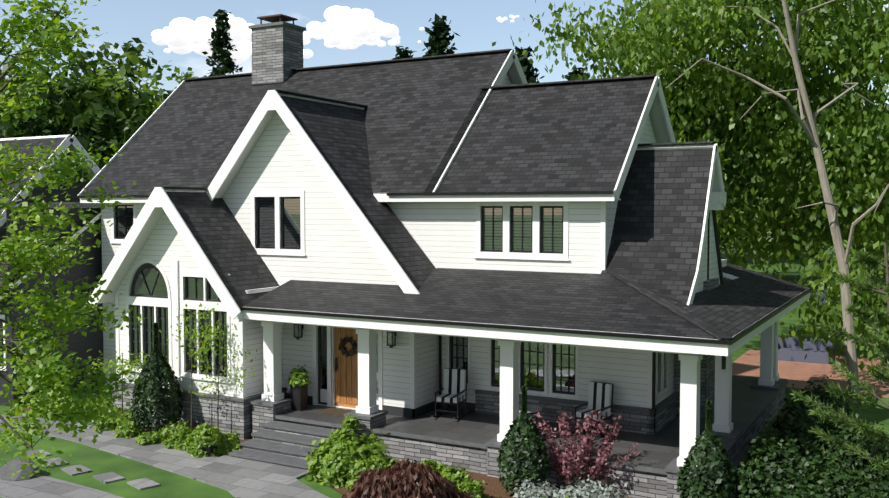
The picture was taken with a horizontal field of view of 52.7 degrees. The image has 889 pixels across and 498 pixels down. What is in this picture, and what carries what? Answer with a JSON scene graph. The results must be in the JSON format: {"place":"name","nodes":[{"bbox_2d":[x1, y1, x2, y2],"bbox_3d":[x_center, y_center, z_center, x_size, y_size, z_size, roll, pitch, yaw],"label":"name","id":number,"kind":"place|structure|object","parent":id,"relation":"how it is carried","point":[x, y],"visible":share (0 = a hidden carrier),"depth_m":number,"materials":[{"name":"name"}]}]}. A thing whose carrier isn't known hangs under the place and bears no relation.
{"place":"outdoors","nodes":[
{"label":"outdoors","id":0,"kind":"place"},
{"bbox_2d":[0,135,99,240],"bbox_3d":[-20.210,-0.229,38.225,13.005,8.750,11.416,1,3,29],"label":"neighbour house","id":1,"kind":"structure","parent":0,"point":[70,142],"depth_m":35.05,"materials":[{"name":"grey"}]},
{"bbox_2d":[0,415,328,497],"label":"walk path","id":2,"kind":"structure","parent":0,"point":[236,477],"depth_m":19.80,"materials":[{"name":"grey stone"}]},
{"bbox_2d":[151,13,313,63],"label":"cloud","id":3,"kind":"structure","parent":0,"point":[181,35],"depth_m":1283.59,"materials":[{"name":"white"}]},
{"bbox_2d":[338,335,356,356],"bbox_3d":[-2.502,2.517,23.237,0.582,0.595,0.146,1,3,29],"label":"door wreath","id":4,"kind":"object","parent":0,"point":[344,341],"depth_m":23.21,"materials":[{"name":"green plant"}]},
{"bbox_2d":[303,6,423,49],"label":"cloud","id":5,"kind":"structure","parent":0,"point":[344,28],"depth_m":1413.33,"materials":[{"name":"white"}]},
{"bbox_2d":[101,74,726,439],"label":"house walls","id":6,"kind":"structure","parent":0,"point":[443,234],"depth_m":22.76,"materials":[{"name":"white wood"}]},
{"bbox_2d":[293,324,396,347],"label":"wall lanterns","id":7,"kind":"object","parent":6,"relation":"attached to","point":[391,338],"depth_m":22.35,"materials":[{"name":"black metal"}]},
{"bbox_2d":[115,197,664,407],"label":"house windows","id":8,"kind":"structure","parent":6,"relation":"in","point":[150,279],"depth_m":23.37,"materials":[{"name":"black glass"}]},
{"bbox_2d":[81,49,808,339],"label":"house roof","id":9,"kind":"structure","parent":6,"relation":"on","point":[371,128],"depth_m":23.18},
{"bbox_2d":[248,14,305,85],"bbox_3d":[-5.749,-6.423,30.929,1.500,3.050,1.240,1,3,29],"label":"chimney","id":10,"kind":"object","parent":9,"relation":"on","point":[277,49],"visible":0.79,"depth_m":30.47,"materials":[{"name":"stone"}]},
{"bbox_2d":[0,237,888,497],"bbox_3d":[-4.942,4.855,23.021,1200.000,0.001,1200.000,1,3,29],"label":"ground","id":11,"kind":"structure","parent":0,"point":[98,461],"depth_m":21.34,"materials":[{"name":"green plant"}]},
{"bbox_2d":[0,458,39,480],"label":"rock","id":12,"kind":"object","parent":11,"relation":"on","point":[7,471],"visible":0.73,"depth_m":19.48,"materials":[{"name":"grey stone"}]},
{"bbox_2d":[0,202,103,406],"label":"neighboring house","id":13,"kind":"structure","parent":11,"relation":"on","point":[79,344],"depth_m":28.47,"materials":[{"name":"grey"}]},
{"bbox_2d":[0,314,6,370],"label":"wing window","id":14,"kind":"structure","parent":13,"relation":"in","point":[2,324],"depth_m":26.68,"materials":[{"name":"white"}]},
{"bbox_2d":[0,0,144,478],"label":"maple","id":15,"kind":"object","parent":11,"relation":"on","point":[65,43],"depth_m":10.68,"materials":[{"name":"green plant"}]},
{"bbox_2d":[202,9,587,82],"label":"conifer trees","id":16,"kind":"object","parent":11,"relation":"on","point":[438,43],"visible":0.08,"depth_m":55.69,"materials":[{"name":"green plant"}]},
{"bbox_2d":[14,402,790,497],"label":"mulch beds","id":17,"kind":"object","parent":11,"relation":"on","point":[493,488],"visible":0.18,"depth_m":19.08,"materials":[{"name":"brown soil"}]},
{"bbox_2d":[80,303,256,428],"bbox_3d":[-7.100,3.062,23.459,5.256,3.544,2.320,1,3,29],"label":"young tree","id":18,"kind":"object","parent":17,"relation":"on","point":[122,367],"depth_m":22.94,"materials":[{"name":"green plant"}]},
{"bbox_2d":[28,388,571,497],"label":"shrubs","id":19,"kind":"object","parent":17,"relation":"on","point":[342,458],"visible":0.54,"depth_m":19.52,"materials":[{"name":"green plant"}]},
{"bbox_2d":[130,322,740,497],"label":"arborvitae","id":20,"kind":"object","parent":17,"relation":"on","point":[715,455],"depth_m":18.04,"materials":[{"name":"green plant"}]},
{"bbox_2d":[513,472,627,497],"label":"silver shrub leaves","id":21,"kind":"object","parent":17,"relation":"on","point":[590,490],"visible":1,"depth_m":17.13,"materials":[{"name":"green plant"}]},
{"bbox_2d":[533,406,639,491],"bbox_3d":[2.845,4.159,18.352,2.081,1.838,1.386,0,3,-4],"label":"purple shrub","id":22,"kind":"object","parent":17,"relation":"on","point":[574,456],"depth_m":18.32,"materials":[{"name":"purple plant"}]},
{"bbox_2d":[342,458,474,497],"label":"japanese maple","id":23,"kind":"object","parent":11,"relation":"on","point":[416,480],"depth_m":16.93,"materials":[{"name":"red plant"}]},
{"bbox_2d":[0,11,888,270],"bbox_3d":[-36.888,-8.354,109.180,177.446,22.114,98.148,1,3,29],"label":"forest leaves","id":24,"kind":"object","parent":11,"relation":"on","point":[87,117],"visible":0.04,"depth_m":54.96,"materials":[{"name":"green plant"}]},
{"bbox_2d":[77,50,812,417],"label":"house trim","id":25,"kind":"structure","parent":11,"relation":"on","point":[273,100],"depth_m":22.38,"materials":[{"name":"white wood"}]},
{"bbox_2d":[116,211,247,397],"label":"gable wall","id":26,"kind":"structure","parent":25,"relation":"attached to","point":[164,243],"depth_m":23.80,"materials":[{"name":"white wood"}]},
{"bbox_2d":[223,112,417,409],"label":"gable wall","id":27,"kind":"structure","parent":25,"relation":"attached to","point":[338,248],"depth_m":23.60,"materials":[{"name":"white wood"}]},
{"bbox_2d":[229,278,787,497],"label":"porch","id":28,"kind":"object","parent":11,"relation":"on","point":[743,407],"visible":0.62,"depth_m":20.93,"materials":[{"name":"stone"}]},
{"bbox_2d":[200,384,356,456],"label":"planters","id":29,"kind":"object","parent":28,"relation":"on","point":[299,396],"visible":0.35,"depth_m":23.03,"materials":[{"name":"black ceramic"}]},
{"bbox_2d":[193,364,359,447],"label":"planter plants","id":30,"kind":"object","parent":29,"relation":"in","point":[210,434],"visible":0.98,"depth_m":21.23,"materials":[{"name":"green plant"}]},
{"bbox_2d":[431,368,470,418],"bbox_3d":[0.173,3.611,22.426,0.630,1.146,1.179,1,3,21],"label":"rocking chair","id":31,"kind":"object","parent":28,"relation":"on","point":[454,388],"visible":1,"depth_m":22.54,"materials":[{"name":"black metal"}]},
{"bbox_2d":[316,335,655,416],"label":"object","id":32,"kind":"object","parent":28,"relation":"on","point":[335,411],"visible":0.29,"depth_m":22.76,"materials":[{"name":"black"}]},
{"bbox_2d":[519,405,541,430],"bbox_3d":[1.899,3.983,21.002,0.760,0.532,0.760,1,3,29],"label":"porch table","id":33,"kind":"object","parent":28,"relation":"on","point":[532,409],"visible":0.44,"depth_m":20.93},
{"bbox_2d":[571,381,617,437],"bbox_3d":[3.454,3.691,20.689,0.630,1.146,1.179,2,3,41],"label":"rocking chair","id":34,"kind":"object","parent":28,"relation":"on","point":[600,395],"visible":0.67,"depth_m":20.71,"materials":[{"name":"black metal"}]},
{"bbox_2d":[492,0,888,402],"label":"tree","id":35,"kind":"object","parent":11,"relation":"on","point":[706,101],"depth_m":30.39,"materials":[{"name":"green plant"}]},
{"bbox_2d":[700,375,888,497],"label":"hedge leaves","id":36,"kind":"object","parent":11,"relation":"on","point":[807,472],"visible":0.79,"depth_m":17.58,"materials":[{"name":"green plant"}]},
{"bbox_2d":[732,349,888,397],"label":"back patio","id":37,"kind":"structure","parent":11,"relation":"on","point":[798,375],"depth_m":31.93,"materials":[{"name":"brick"}]},
{"bbox_2d":[778,336,835,363],"bbox_3d":[13.770,3.876,34.433,2.200,0.800,0.900,1,3,29],"label":"patio sofa","id":38,"kind":"object","parent":37,"relation":"on","point":[789,349],"visible":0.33,"depth_m":34.30,"materials":[{"name":"grey fabric"}]},
{"bbox_2d":[791,242,888,488],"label":"pine","id":39,"kind":"object","parent":11,"relation":"on","point":[868,281],"depth_m":17.70,"materials":[{"name":"green plant"}]},
{"bbox_2d":[0,0,888,112],"label":"sky","id":40,"kind":"structure","parent":0,"point":[476,23],"materials":[{"name":"blue"}]},
{"bbox_2d":[497,15,534,22],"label":"cloud","id":41,"kind":"structure","parent":0,"point":[500,19],"depth_m":1542.73,"materials":[{"name":"white"}]},
{"bbox_2d":[809,289,852,335],"bbox_3d":[15.794,2.933,36.969,2.956,2.550,2.956,0,3,6],"label":"patio umbrella","id":42,"kind":"object","parent":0,"point":[822,296],"visible":0.15,"depth_m":36.34,"materials":[{"name":"fabric"}]}
]}

